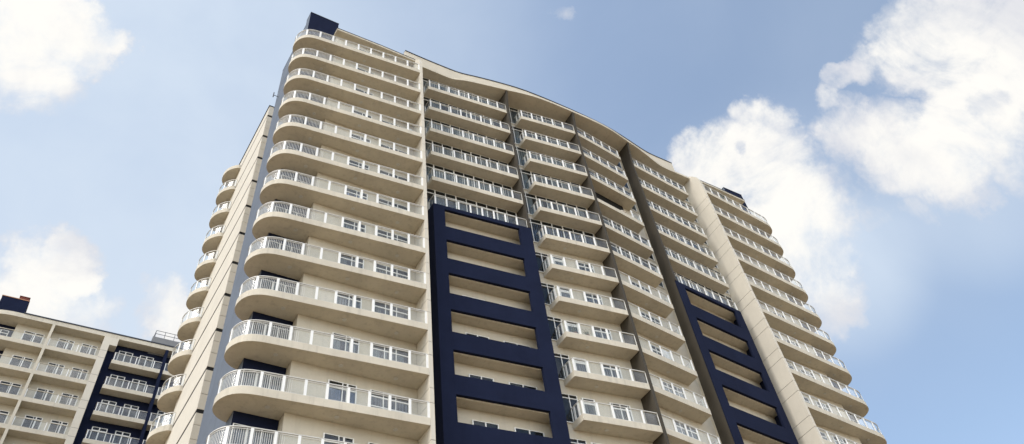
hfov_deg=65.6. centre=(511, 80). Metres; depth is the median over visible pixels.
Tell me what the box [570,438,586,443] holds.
balcony door
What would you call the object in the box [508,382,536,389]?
window
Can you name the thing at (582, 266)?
balcony door
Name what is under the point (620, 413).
window
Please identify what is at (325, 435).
window
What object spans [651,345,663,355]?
balcony door
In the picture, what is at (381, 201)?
window
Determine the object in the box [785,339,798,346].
window
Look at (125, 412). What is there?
balcony door
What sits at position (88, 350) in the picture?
window
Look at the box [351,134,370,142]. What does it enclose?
window
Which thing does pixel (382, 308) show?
window
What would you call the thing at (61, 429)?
window
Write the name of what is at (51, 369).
window
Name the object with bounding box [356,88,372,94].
window
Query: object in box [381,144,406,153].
window
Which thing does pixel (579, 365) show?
balcony door
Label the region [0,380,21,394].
window
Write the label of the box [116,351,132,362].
balcony door
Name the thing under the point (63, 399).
window
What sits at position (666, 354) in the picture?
hanging sheet
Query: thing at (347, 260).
window
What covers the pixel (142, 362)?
balcony door
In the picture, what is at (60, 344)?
window
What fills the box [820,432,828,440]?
window
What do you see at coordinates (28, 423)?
window
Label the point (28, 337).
window
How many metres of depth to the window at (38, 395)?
84.11 m
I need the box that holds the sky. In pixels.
[0,0,1023,443]
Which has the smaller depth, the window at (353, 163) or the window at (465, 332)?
the window at (465, 332)
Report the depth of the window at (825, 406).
67.62 m
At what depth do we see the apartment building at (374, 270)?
59.37 m
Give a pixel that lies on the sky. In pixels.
(880, 143)
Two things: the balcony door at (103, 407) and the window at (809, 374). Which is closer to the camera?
the window at (809, 374)
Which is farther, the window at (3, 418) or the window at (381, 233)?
the window at (3, 418)
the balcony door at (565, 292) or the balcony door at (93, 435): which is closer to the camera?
the balcony door at (565, 292)
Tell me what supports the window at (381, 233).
in the apartment building at (374, 270)
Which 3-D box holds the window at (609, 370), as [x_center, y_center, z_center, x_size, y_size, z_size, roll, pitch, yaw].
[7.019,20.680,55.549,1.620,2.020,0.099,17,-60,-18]
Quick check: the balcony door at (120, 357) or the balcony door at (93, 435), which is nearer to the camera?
the balcony door at (93, 435)
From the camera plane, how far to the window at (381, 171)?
60.93 m
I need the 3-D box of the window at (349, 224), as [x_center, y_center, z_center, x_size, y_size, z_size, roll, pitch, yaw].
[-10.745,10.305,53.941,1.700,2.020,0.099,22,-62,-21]
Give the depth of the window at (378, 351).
47.48 m
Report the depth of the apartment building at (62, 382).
86.79 m
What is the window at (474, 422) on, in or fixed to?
in the apartment building at (374, 270)
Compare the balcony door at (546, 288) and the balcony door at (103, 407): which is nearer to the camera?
the balcony door at (546, 288)
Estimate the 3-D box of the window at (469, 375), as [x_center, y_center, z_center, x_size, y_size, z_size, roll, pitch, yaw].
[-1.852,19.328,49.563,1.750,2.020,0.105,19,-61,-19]
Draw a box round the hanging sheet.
[661,349,671,359]
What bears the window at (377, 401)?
in the apartment building at (374, 270)
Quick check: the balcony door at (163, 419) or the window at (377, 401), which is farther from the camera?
the balcony door at (163, 419)
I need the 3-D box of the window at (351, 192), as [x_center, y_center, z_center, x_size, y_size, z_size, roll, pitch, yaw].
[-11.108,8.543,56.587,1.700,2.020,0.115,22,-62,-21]
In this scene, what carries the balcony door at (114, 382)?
in the apartment building at (62, 382)
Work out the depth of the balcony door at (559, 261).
63.24 m
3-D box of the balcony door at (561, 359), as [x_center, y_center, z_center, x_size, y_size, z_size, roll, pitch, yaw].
[3.116,19.489,54.257,2.050,2.080,0.099,17,-60,-18]
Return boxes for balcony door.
[88,426,107,440]
[98,400,116,413]
[107,374,124,387]
[112,431,130,443]
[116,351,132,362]
[121,404,138,417]
[130,379,146,391]
[137,355,153,366]
[155,411,171,423]
[535,252,548,272]
[541,282,554,304]
[547,316,561,340]
[552,256,563,265]
[554,353,569,379]
[559,287,571,297]
[562,393,578,423]
[566,322,579,333]
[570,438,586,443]
[573,357,587,371]
[575,261,594,272]
[581,397,597,414]
[582,292,602,304]
[590,326,612,339]
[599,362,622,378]
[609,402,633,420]
[631,281,649,292]
[640,311,660,324]
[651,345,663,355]
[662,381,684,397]
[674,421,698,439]
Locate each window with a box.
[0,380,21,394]
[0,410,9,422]
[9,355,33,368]
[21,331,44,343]
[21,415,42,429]
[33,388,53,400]
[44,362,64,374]
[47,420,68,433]
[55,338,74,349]
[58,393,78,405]
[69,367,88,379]
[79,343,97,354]
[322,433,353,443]
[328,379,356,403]
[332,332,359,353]
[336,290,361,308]
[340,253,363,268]
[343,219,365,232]
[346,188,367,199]
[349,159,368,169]
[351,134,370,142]
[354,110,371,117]
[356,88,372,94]
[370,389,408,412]
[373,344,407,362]
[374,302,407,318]
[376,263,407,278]
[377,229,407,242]
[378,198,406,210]
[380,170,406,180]
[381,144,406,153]
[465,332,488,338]
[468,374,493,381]
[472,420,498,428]
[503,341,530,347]
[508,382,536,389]
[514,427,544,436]
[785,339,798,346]
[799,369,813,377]
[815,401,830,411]
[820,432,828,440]
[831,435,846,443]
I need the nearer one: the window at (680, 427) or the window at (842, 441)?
the window at (680, 427)
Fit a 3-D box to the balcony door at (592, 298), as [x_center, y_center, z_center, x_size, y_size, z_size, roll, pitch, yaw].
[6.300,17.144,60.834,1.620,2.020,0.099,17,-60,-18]
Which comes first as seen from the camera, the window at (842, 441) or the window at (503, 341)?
the window at (503, 341)
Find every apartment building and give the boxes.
[0,295,190,443]
[146,12,886,443]
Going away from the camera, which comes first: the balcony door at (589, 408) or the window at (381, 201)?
the balcony door at (589, 408)
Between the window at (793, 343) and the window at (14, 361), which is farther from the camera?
the window at (14, 361)
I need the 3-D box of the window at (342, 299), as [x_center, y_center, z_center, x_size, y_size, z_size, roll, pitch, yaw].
[-10.026,13.841,48.655,1.700,2.020,0.099,22,-62,-21]
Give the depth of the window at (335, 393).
43.70 m
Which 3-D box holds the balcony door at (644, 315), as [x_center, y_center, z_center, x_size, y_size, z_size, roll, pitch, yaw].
[11.197,19.494,63.073,2.300,2.020,0.103,30,-65,-25]
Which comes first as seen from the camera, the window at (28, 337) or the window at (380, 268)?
the window at (380, 268)
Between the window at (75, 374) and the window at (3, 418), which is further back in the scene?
the window at (75, 374)
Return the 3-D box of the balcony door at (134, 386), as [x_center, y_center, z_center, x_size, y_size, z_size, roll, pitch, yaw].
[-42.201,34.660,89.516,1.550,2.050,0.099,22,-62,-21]
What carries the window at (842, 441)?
in the apartment building at (374, 270)
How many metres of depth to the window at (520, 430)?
48.63 m
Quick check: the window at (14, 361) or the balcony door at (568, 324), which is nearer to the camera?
the balcony door at (568, 324)
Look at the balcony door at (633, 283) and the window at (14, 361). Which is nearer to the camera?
the balcony door at (633, 283)
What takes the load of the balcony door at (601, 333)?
in the apartment building at (374, 270)
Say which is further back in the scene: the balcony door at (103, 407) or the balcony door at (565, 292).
the balcony door at (103, 407)
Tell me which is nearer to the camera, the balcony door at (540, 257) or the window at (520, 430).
the window at (520, 430)
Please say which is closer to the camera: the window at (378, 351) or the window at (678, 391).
the window at (378, 351)
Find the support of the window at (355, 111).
in the apartment building at (374, 270)
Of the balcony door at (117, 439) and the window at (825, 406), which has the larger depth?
the balcony door at (117, 439)
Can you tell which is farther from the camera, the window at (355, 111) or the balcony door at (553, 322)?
the window at (355, 111)
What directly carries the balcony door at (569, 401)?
in the apartment building at (374, 270)
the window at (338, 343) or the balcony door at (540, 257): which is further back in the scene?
the balcony door at (540, 257)
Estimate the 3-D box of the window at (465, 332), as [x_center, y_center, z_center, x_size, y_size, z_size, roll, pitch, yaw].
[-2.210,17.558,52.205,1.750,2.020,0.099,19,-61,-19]

